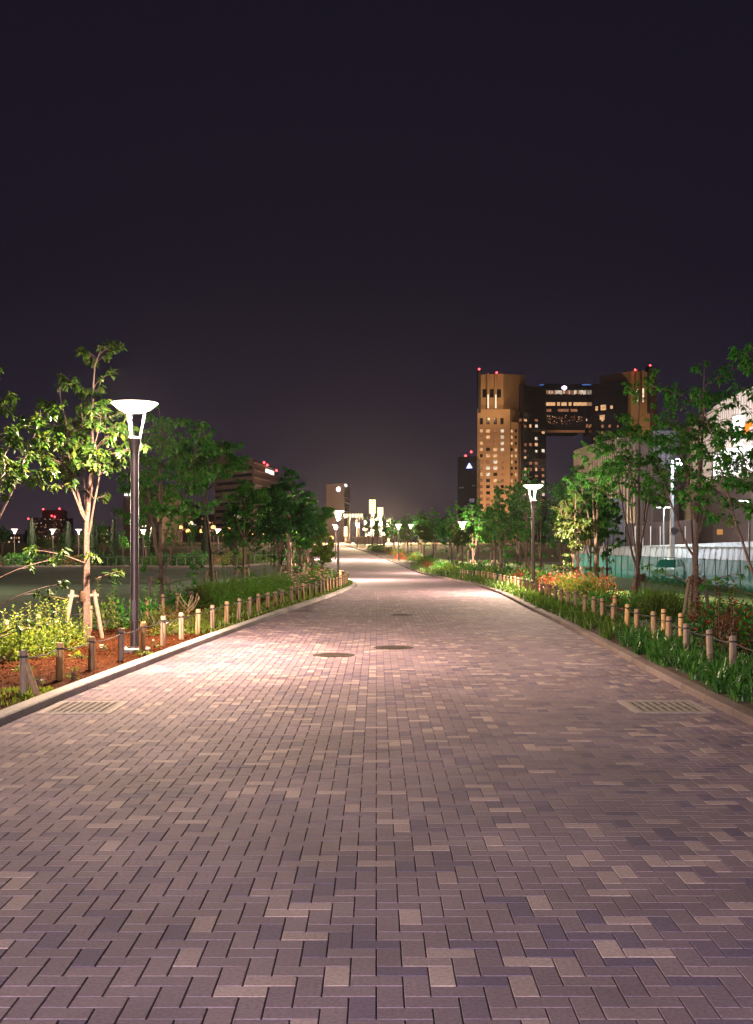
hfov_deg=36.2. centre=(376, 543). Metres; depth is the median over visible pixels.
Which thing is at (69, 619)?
shrub
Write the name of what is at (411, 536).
street lamp
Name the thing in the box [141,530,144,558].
street lamp
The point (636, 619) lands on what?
wooden post
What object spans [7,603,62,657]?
shrub
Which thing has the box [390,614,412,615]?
manhole cover
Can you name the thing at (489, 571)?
shrub
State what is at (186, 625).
ground plant
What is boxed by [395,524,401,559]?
street lamp
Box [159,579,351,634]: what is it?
grass
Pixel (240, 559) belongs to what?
shrub
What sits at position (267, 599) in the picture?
wooden post
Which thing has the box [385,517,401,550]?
young tree
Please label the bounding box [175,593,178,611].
wooden post
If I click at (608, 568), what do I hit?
tree support
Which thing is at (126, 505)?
brown building
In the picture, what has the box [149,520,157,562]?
cypress tree
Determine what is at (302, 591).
wooden post
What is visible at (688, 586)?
tree support
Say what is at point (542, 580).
shrub
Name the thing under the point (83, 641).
shrub
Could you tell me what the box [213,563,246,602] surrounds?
shrub
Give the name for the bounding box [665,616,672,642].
wooden post
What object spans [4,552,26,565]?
shrub
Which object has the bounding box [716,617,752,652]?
rose bush
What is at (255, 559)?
shrub
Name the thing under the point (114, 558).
shrub
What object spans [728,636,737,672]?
wooden post
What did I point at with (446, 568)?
shrub
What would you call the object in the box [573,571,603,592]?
shrub
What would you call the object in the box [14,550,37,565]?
shrub
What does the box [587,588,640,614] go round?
rose bush
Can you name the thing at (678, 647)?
strap leaf clump
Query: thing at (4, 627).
shrub
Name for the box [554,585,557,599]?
wooden post
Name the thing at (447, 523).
young tree
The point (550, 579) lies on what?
shrub
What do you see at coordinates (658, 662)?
strap leaf clump
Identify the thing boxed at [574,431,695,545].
metal hall
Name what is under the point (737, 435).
young tree
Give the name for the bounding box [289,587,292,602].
wooden post
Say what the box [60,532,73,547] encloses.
young tree
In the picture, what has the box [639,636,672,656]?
strap leaf clump
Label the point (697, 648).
strap leaf clump
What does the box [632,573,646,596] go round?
tree support
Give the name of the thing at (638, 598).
shrub
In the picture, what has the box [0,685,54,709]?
grass
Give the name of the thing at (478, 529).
young tree
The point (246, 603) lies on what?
ground plant
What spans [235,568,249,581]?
tree support
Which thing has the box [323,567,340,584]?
rose bush
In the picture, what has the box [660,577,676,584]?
shrub
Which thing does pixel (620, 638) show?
strap leaf clump
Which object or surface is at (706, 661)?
strap leaf clump
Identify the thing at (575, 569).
tree support
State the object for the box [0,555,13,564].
shrub
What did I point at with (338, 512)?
street lamp
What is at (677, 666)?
strap leaf clump
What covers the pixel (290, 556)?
young tree
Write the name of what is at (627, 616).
wooden post
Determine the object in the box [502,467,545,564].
young tree
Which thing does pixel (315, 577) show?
rose bush
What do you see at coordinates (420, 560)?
shrub
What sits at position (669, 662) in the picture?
strap leaf clump
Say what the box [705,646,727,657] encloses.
strap leaf clump
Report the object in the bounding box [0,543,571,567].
ground
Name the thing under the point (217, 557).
shrub
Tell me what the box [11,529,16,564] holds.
street lamp
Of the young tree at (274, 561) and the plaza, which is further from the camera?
the plaza
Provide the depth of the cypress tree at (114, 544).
124.69 m
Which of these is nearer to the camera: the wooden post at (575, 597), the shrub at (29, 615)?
the shrub at (29, 615)
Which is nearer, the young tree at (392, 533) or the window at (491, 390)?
the young tree at (392, 533)
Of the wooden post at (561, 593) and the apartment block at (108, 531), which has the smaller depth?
the wooden post at (561, 593)
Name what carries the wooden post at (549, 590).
on the planting bed at (747, 704)
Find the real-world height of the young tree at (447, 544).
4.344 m
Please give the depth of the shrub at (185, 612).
23.14 m
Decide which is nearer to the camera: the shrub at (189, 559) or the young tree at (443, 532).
the young tree at (443, 532)
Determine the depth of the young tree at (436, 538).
127.96 m
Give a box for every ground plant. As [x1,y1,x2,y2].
[146,621,190,635]
[159,615,194,629]
[173,613,208,625]
[188,609,222,621]
[201,607,229,617]
[209,605,236,615]
[220,601,246,612]
[234,599,255,607]
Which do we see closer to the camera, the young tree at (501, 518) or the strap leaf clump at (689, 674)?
the strap leaf clump at (689, 674)
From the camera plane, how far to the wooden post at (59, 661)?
13.28 m
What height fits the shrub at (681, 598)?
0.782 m
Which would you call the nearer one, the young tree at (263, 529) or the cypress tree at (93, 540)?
the young tree at (263, 529)
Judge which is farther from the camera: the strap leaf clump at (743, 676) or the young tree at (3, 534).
the young tree at (3, 534)
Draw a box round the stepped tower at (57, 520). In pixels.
[25,508,73,542]
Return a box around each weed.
[65,667,78,680]
[66,650,87,658]
[135,649,153,656]
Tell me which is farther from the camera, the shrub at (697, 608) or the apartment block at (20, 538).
the apartment block at (20, 538)
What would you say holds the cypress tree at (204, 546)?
on the ground at (177, 549)
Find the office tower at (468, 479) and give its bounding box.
[458,451,479,541]
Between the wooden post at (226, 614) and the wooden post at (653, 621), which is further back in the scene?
the wooden post at (226, 614)
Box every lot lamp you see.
[657,506,669,556]
[739,500,749,558]
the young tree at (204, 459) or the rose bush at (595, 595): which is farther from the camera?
the young tree at (204, 459)
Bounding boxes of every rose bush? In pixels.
[285,568,306,589]
[292,568,317,588]
[299,568,325,586]
[311,569,334,584]
[315,566,337,587]
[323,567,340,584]
[578,585,624,607]
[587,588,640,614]
[604,584,649,610]
[672,598,725,629]
[674,610,751,650]
[691,600,752,633]
[696,609,752,644]
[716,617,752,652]
[720,599,752,628]
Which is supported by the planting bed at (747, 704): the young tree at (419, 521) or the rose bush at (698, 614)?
the rose bush at (698, 614)
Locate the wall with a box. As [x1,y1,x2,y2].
[354,537,385,544]
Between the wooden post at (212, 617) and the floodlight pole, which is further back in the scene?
the floodlight pole
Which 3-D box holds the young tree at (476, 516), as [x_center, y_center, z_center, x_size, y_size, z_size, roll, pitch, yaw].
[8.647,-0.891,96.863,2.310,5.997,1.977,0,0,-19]
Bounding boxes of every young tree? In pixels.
[0,366,73,637]
[0,525,11,562]
[6,339,150,638]
[36,532,44,557]
[41,535,57,562]
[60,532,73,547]
[73,527,83,549]
[97,521,109,560]
[107,405,229,611]
[118,529,129,560]
[139,530,149,561]
[163,526,178,559]
[170,421,250,584]
[186,519,200,562]
[219,525,229,553]
[220,479,273,579]
[222,516,247,573]
[233,517,265,569]
[248,524,260,553]
[255,483,310,575]
[258,466,324,575]
[262,535,273,565]
[264,535,276,567]
[268,538,286,569]
[280,494,304,573]
[285,491,307,575]
[290,536,314,573]
[292,536,304,574]
[294,504,322,572]
[295,492,335,578]
[309,532,337,582]
[364,513,379,548]
[375,515,391,552]
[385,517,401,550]
[389,522,401,546]
[394,524,413,552]
[399,513,413,552]
[412,509,428,555]
[413,516,435,558]
[414,515,430,554]
[421,507,444,556]
[428,517,442,556]
[437,520,456,560]
[439,514,458,560]
[441,501,471,564]
[450,517,476,564]
[456,518,473,561]
[458,505,487,564]
[459,503,477,559]
[467,498,490,566]
[475,499,509,568]
[481,481,525,572]
[486,499,507,566]
[487,509,515,567]
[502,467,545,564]
[502,517,524,570]
[507,503,536,566]
[509,507,547,576]
[511,483,572,576]
[542,515,573,565]
[546,464,612,577]
[547,500,573,577]
[549,488,595,576]
[562,440,626,581]
[573,503,611,579]
[580,478,619,584]
[590,366,685,592]
[597,489,627,581]
[618,360,752,617]
[641,342,752,611]
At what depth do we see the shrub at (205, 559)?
118.36 m
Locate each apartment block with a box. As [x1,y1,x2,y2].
[4,534,26,542]
[96,526,110,542]
[182,505,200,541]
[201,515,213,541]
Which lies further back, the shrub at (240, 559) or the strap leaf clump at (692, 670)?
the shrub at (240, 559)
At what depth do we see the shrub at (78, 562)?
116.59 m
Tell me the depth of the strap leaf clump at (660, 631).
18.55 m
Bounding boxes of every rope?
[1,575,301,625]
[28,576,344,657]
[465,571,752,650]
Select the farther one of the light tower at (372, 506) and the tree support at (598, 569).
the light tower at (372, 506)
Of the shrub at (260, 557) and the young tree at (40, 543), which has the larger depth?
the young tree at (40, 543)
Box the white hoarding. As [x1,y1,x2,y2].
[572,541,752,561]
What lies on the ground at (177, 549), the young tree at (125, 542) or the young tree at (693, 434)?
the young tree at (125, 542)
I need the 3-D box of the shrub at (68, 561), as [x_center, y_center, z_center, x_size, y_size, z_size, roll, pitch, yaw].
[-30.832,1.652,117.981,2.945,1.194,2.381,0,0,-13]
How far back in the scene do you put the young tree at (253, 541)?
137.96 m
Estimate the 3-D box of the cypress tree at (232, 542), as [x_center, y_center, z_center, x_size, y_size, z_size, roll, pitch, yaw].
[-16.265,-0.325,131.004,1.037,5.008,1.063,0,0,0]
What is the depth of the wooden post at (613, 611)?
22.10 m
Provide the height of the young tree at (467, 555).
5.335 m
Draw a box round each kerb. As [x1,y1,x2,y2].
[0,555,355,725]
[345,545,752,726]
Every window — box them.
[35,519,63,538]
[482,389,485,396]
[490,389,493,396]
[497,389,500,396]
[717,529,722,534]
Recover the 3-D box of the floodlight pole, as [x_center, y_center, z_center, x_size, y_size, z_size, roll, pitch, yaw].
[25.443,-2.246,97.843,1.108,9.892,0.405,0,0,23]
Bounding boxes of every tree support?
[62,589,103,637]
[146,576,173,610]
[203,571,217,583]
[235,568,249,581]
[279,566,293,580]
[569,567,583,578]
[592,567,603,581]
[601,567,613,581]
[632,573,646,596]
[682,576,711,619]
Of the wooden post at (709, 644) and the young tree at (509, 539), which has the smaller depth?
the wooden post at (709, 644)
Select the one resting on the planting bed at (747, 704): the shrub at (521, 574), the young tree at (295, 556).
the shrub at (521, 574)
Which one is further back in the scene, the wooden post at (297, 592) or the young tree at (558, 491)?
the young tree at (558, 491)
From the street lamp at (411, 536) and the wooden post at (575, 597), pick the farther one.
the street lamp at (411, 536)
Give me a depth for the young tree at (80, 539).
126.75 m
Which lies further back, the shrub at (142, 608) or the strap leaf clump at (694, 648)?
the shrub at (142, 608)
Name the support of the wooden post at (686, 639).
on the planting bed at (747, 704)
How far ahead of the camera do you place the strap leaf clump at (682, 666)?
14.22 m
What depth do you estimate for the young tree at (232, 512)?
42.70 m
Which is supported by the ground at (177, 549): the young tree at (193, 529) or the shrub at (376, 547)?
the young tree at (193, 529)
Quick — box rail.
[0,554,306,565]
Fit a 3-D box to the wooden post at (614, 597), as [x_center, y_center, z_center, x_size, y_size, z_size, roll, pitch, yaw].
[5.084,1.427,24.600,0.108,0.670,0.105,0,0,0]
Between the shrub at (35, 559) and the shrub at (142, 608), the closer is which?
the shrub at (142, 608)
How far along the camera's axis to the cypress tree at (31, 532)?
123.71 m
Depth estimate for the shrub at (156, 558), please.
118.26 m
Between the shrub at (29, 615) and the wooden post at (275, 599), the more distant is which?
the wooden post at (275, 599)
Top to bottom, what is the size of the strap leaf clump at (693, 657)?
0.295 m
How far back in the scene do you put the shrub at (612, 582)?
35.92 m
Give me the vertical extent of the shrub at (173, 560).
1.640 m
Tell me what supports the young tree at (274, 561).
on the field
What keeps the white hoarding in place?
on the parking lot
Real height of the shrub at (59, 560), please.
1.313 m
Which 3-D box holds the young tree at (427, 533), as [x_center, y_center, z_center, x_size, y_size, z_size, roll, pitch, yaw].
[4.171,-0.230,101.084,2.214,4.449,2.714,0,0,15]
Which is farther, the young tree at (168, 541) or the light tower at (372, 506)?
the light tower at (372, 506)
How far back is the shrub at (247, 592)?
32.97 m
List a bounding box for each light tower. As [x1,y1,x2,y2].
[344,527,346,544]
[369,499,375,536]
[377,507,382,535]
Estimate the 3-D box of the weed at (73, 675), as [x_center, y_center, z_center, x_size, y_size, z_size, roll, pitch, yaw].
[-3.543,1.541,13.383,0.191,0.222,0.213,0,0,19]
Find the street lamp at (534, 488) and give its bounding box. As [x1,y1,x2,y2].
[523,485,542,588]
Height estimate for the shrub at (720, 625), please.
1.186 m
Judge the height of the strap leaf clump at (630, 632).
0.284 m
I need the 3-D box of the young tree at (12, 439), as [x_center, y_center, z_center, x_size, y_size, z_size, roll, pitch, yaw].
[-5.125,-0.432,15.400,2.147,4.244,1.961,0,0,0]
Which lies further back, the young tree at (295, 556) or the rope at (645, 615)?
the young tree at (295, 556)
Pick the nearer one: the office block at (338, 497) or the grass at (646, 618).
the grass at (646, 618)
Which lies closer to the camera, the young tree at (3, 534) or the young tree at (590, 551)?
the young tree at (590, 551)
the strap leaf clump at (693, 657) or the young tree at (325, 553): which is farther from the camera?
the young tree at (325, 553)
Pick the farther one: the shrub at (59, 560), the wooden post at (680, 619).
the shrub at (59, 560)
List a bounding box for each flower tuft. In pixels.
[36,677,44,684]
[96,644,107,649]
[147,639,159,647]
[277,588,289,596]
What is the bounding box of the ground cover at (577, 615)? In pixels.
[410,563,650,638]
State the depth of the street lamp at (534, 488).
39.45 m
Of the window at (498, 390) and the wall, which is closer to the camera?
the wall
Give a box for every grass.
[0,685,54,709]
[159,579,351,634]
[558,598,752,673]
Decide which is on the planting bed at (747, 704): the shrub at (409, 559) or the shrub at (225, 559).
the shrub at (409, 559)
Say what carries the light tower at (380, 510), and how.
on the plaza
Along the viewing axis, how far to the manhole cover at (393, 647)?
18.23 m
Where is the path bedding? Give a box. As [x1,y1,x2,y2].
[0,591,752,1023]
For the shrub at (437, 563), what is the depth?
83.65 m
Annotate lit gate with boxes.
[343,513,363,544]
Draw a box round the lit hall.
[676,387,752,543]
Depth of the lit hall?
148.87 m
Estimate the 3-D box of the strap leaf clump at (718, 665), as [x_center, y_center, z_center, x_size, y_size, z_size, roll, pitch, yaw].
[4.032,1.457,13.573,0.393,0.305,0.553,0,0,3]
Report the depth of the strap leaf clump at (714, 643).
15.93 m
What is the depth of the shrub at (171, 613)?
22.36 m
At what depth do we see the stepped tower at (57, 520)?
899.00 m
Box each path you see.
[0,589,752,1023]
[309,545,486,589]
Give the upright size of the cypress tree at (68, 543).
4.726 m
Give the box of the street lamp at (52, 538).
[50,529,55,555]
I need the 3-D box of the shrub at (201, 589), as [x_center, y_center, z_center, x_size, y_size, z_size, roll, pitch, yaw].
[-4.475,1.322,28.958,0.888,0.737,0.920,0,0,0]
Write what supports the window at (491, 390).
in the hotel building at (518, 420)
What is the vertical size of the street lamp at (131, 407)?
3.735 m
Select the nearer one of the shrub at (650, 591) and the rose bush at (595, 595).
the shrub at (650, 591)
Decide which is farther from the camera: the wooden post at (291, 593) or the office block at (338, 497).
the office block at (338, 497)
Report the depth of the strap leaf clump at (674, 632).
18.16 m
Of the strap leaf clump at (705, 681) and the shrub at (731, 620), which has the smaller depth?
the strap leaf clump at (705, 681)
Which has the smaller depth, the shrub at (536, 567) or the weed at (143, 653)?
the weed at (143, 653)
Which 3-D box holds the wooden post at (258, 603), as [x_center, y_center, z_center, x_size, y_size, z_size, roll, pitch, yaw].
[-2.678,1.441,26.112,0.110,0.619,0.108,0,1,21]
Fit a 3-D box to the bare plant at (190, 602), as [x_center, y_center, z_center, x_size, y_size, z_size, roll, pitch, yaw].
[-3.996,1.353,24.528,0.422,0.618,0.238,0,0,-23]
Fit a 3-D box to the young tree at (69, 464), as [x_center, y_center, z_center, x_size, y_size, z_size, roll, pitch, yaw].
[-4.897,-0.868,18.812,2.165,5.117,2.425,0,0,-23]
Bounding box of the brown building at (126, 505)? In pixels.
[123,492,181,542]
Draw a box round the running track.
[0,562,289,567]
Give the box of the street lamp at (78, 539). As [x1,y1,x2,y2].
[76,529,81,555]
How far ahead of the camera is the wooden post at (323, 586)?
37.76 m
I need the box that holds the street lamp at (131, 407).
[111,400,157,652]
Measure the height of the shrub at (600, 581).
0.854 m
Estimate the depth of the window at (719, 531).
149.41 m
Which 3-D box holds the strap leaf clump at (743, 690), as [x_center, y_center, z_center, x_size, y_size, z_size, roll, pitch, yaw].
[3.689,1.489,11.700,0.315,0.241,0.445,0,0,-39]
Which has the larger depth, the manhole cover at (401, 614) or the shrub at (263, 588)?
the shrub at (263, 588)
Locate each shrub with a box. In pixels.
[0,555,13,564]
[0,605,48,660]
[0,607,33,643]
[0,608,12,653]
[0,615,28,662]
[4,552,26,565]
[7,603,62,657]
[12,601,47,648]
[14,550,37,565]
[25,554,49,565]
[30,602,76,651]
[32,596,62,634]
[36,554,63,565]
[41,598,90,647]
[50,599,80,639]
[52,550,74,565]
[61,554,82,565]
[74,555,99,565]
[81,576,126,631]
[90,552,114,565]
[96,576,129,627]
[101,554,123,565]
[112,555,129,565]
[128,578,161,625]
[139,555,157,565]
[139,605,173,626]
[146,553,167,565]
[147,605,186,625]
[159,581,194,612]
[162,552,183,565]
[167,602,195,621]
[171,551,191,565]
[181,550,206,565]
[183,582,215,607]
[188,562,226,606]
[195,551,216,565]
[203,567,236,604]
[206,554,230,564]
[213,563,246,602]
[217,550,241,565]
[221,563,253,598]
[229,551,252,564]
[235,566,263,597]
[244,561,270,595]
[246,553,266,563]
[253,551,276,562]
[255,560,279,593]
[264,563,286,590]
[270,559,294,590]
[369,545,380,550]
[393,553,406,559]
[405,556,416,562]
[414,557,430,564]
[429,561,444,569]
[433,561,461,574]
[458,564,478,573]
[462,561,482,569]
[464,564,492,578]
[475,564,505,578]
[486,564,517,579]
[506,566,529,583]
[506,567,536,584]
[511,564,554,582]
[519,569,551,585]
[534,571,556,591]
[539,569,564,591]
[544,571,574,592]
[549,572,580,596]
[553,571,581,594]
[562,572,598,598]
[570,574,606,600]
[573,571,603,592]
[579,571,614,596]
[593,572,624,595]
[622,586,670,615]
[630,587,686,617]
[633,584,670,604]
[650,576,664,583]
[652,584,688,613]
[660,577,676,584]
[674,578,686,586]
[684,564,712,636]
[699,579,745,655]
[713,576,752,653]
[714,583,727,591]
[732,584,747,593]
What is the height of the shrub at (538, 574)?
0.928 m
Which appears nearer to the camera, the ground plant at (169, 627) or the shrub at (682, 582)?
the ground plant at (169, 627)
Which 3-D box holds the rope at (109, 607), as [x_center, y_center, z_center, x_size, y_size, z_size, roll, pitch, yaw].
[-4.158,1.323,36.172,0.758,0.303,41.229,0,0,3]
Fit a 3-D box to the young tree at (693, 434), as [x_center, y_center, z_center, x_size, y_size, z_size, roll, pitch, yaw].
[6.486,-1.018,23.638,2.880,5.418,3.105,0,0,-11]
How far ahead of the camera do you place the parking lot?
139.70 m
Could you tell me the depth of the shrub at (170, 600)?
26.92 m
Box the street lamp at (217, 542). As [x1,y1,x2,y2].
[215,529,220,561]
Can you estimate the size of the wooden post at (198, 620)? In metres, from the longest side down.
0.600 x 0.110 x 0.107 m
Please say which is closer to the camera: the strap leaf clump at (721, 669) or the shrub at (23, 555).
the strap leaf clump at (721, 669)
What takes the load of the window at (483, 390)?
in the hotel building at (518, 420)
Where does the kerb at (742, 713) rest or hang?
on the ground at (177, 549)
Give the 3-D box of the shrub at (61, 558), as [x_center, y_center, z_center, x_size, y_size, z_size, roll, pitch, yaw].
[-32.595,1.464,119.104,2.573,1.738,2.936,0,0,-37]
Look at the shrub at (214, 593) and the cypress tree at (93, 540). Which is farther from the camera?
the cypress tree at (93, 540)
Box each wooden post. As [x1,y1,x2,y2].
[2,620,9,643]
[19,650,40,696]
[55,643,64,680]
[87,637,95,669]
[90,606,92,630]
[117,628,124,660]
[139,622,146,652]
[160,616,166,645]
[161,594,164,614]
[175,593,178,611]
[178,612,183,639]
[190,591,192,608]
[195,609,200,632]
[210,605,214,628]
[224,601,228,623]
[236,598,241,619]
[247,597,251,615]
[256,594,260,612]
[266,592,269,610]
[273,591,276,607]
[280,590,283,604]
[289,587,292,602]
[295,585,298,600]
[301,584,303,597]
[307,584,309,596]
[322,579,324,591]
[544,584,547,595]
[548,584,551,597]
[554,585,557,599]
[559,588,562,602]
[566,590,570,605]
[574,590,577,607]
[582,595,586,613]
[591,596,595,612]
[599,598,604,619]
[611,603,615,624]
[612,595,616,617]
[624,604,629,626]
[634,609,639,629]
[650,611,656,637]
[661,609,666,630]
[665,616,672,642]
[678,613,683,635]
[683,623,689,652]
[705,630,713,662]
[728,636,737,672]
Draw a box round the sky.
[0,0,752,542]
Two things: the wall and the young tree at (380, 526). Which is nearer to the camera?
the young tree at (380, 526)
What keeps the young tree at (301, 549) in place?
on the field
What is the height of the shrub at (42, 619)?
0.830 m
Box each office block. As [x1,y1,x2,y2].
[214,455,277,541]
[326,483,349,541]
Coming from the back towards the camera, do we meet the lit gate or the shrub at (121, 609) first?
the lit gate
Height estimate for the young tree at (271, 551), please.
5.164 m
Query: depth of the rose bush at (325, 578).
43.96 m
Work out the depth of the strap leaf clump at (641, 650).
16.60 m
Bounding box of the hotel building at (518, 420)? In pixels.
[477,365,656,542]
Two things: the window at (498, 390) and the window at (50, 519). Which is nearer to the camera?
the window at (498, 390)
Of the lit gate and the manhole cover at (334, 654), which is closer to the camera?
the manhole cover at (334, 654)
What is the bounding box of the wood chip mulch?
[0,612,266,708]
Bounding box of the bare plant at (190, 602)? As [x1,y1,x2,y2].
[178,593,199,612]
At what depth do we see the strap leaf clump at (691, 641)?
16.68 m
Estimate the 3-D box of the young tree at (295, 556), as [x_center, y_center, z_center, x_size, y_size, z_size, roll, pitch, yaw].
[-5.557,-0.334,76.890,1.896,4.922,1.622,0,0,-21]
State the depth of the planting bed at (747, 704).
20.99 m
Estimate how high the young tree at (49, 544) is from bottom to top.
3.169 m
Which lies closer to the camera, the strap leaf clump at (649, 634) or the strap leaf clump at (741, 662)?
the strap leaf clump at (741, 662)
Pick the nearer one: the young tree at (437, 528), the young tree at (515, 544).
the young tree at (515, 544)
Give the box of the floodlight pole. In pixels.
[670,459,681,557]
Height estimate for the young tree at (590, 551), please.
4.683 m
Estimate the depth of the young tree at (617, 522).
59.83 m
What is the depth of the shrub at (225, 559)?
115.02 m
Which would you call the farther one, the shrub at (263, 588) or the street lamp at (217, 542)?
the street lamp at (217, 542)
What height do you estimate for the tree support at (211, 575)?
0.965 m
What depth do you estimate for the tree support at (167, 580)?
27.43 m
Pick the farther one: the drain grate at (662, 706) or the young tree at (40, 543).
the young tree at (40, 543)
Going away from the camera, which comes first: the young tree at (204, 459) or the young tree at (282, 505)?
the young tree at (204, 459)
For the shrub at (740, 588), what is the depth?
49.07 m
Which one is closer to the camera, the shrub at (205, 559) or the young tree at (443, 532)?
the young tree at (443, 532)
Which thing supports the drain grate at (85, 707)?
on the path at (146, 719)
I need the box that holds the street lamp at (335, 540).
[333,525,336,559]
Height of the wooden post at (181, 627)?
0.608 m
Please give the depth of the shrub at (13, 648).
15.59 m
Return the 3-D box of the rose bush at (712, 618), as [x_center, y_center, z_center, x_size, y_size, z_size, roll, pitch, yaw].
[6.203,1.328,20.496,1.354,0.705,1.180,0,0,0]
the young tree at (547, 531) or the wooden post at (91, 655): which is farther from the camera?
the young tree at (547, 531)
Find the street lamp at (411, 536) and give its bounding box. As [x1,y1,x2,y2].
[408,524,413,553]
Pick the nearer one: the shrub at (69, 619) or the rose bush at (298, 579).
the shrub at (69, 619)
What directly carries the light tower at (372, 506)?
on the plaza
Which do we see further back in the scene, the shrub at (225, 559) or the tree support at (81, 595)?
the shrub at (225, 559)
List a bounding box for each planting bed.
[347,545,752,709]
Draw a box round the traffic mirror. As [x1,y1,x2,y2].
[670,527,678,556]
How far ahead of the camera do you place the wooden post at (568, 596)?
28.07 m
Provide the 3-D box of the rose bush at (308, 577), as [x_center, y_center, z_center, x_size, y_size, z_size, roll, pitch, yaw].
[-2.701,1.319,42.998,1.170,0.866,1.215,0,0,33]
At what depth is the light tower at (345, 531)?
214.06 m
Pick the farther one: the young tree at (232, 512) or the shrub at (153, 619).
the young tree at (232, 512)
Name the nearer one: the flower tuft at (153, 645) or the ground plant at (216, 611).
the flower tuft at (153, 645)
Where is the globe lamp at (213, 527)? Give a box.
[211,525,215,548]
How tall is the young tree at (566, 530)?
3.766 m
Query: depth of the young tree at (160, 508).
27.44 m
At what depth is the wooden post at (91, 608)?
20.64 m
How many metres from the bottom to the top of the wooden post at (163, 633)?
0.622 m
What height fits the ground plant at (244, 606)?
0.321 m
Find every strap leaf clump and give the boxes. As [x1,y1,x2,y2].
[615,628,637,637]
[615,629,633,641]
[617,631,640,646]
[619,623,644,640]
[619,635,649,654]
[626,633,651,644]
[630,625,658,635]
[634,629,654,641]
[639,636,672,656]
[639,641,669,661]
[644,628,677,641]
[649,646,679,665]
[650,632,682,651]
[652,629,677,637]
[654,647,690,666]
[657,626,675,636]
[657,634,692,654]
[661,646,696,669]
[668,643,692,651]
[670,652,699,672]
[677,635,702,647]
[677,643,712,664]
[680,642,701,652]
[681,649,705,665]
[681,651,729,680]
[682,659,704,675]
[687,637,727,653]
[689,640,715,659]
[690,654,723,672]
[693,657,726,684]
[693,666,741,693]
[698,659,745,688]
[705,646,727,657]
[705,656,732,672]
[710,651,722,662]
[712,647,745,670]
[713,657,749,683]
[718,673,752,696]
[719,680,752,702]
[722,653,752,674]
[722,663,752,686]
[733,671,752,690]
[745,681,752,703]
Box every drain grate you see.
[35,701,129,714]
[617,700,715,713]
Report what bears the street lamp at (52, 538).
on the ground at (177, 549)
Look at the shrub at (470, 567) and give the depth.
65.73 m
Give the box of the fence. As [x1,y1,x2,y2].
[574,553,752,592]
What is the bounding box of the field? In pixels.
[0,565,294,632]
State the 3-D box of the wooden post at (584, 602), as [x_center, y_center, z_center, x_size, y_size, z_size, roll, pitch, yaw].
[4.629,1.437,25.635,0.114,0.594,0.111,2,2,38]
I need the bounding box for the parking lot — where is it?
[527,560,571,566]
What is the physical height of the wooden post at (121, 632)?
0.604 m
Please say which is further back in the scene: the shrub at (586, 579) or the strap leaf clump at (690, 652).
the shrub at (586, 579)
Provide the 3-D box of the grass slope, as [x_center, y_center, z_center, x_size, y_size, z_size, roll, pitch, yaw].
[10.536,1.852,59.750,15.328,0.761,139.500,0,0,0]
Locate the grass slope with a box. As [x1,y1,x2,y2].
[429,558,752,624]
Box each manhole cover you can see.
[313,653,354,656]
[374,646,412,649]
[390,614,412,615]
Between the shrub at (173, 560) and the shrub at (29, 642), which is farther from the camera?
the shrub at (173, 560)
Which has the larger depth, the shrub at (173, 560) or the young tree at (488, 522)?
the shrub at (173, 560)
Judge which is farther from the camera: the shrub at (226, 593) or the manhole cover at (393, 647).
the shrub at (226, 593)
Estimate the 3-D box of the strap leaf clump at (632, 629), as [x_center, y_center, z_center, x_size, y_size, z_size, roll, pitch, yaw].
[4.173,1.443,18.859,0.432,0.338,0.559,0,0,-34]
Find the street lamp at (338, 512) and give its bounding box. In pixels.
[335,511,343,576]
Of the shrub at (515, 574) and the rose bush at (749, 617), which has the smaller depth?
the rose bush at (749, 617)
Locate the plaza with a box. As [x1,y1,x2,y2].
[147,542,546,544]
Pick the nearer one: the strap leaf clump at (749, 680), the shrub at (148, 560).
the strap leaf clump at (749, 680)
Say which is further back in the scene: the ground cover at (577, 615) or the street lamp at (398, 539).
the street lamp at (398, 539)
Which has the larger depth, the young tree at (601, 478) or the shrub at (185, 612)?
the young tree at (601, 478)
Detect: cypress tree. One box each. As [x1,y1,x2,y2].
[27,517,35,557]
[64,521,72,556]
[89,517,97,556]
[109,518,118,560]
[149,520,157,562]
[201,517,207,561]
[229,526,237,556]
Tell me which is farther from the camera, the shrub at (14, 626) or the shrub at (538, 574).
the shrub at (538, 574)

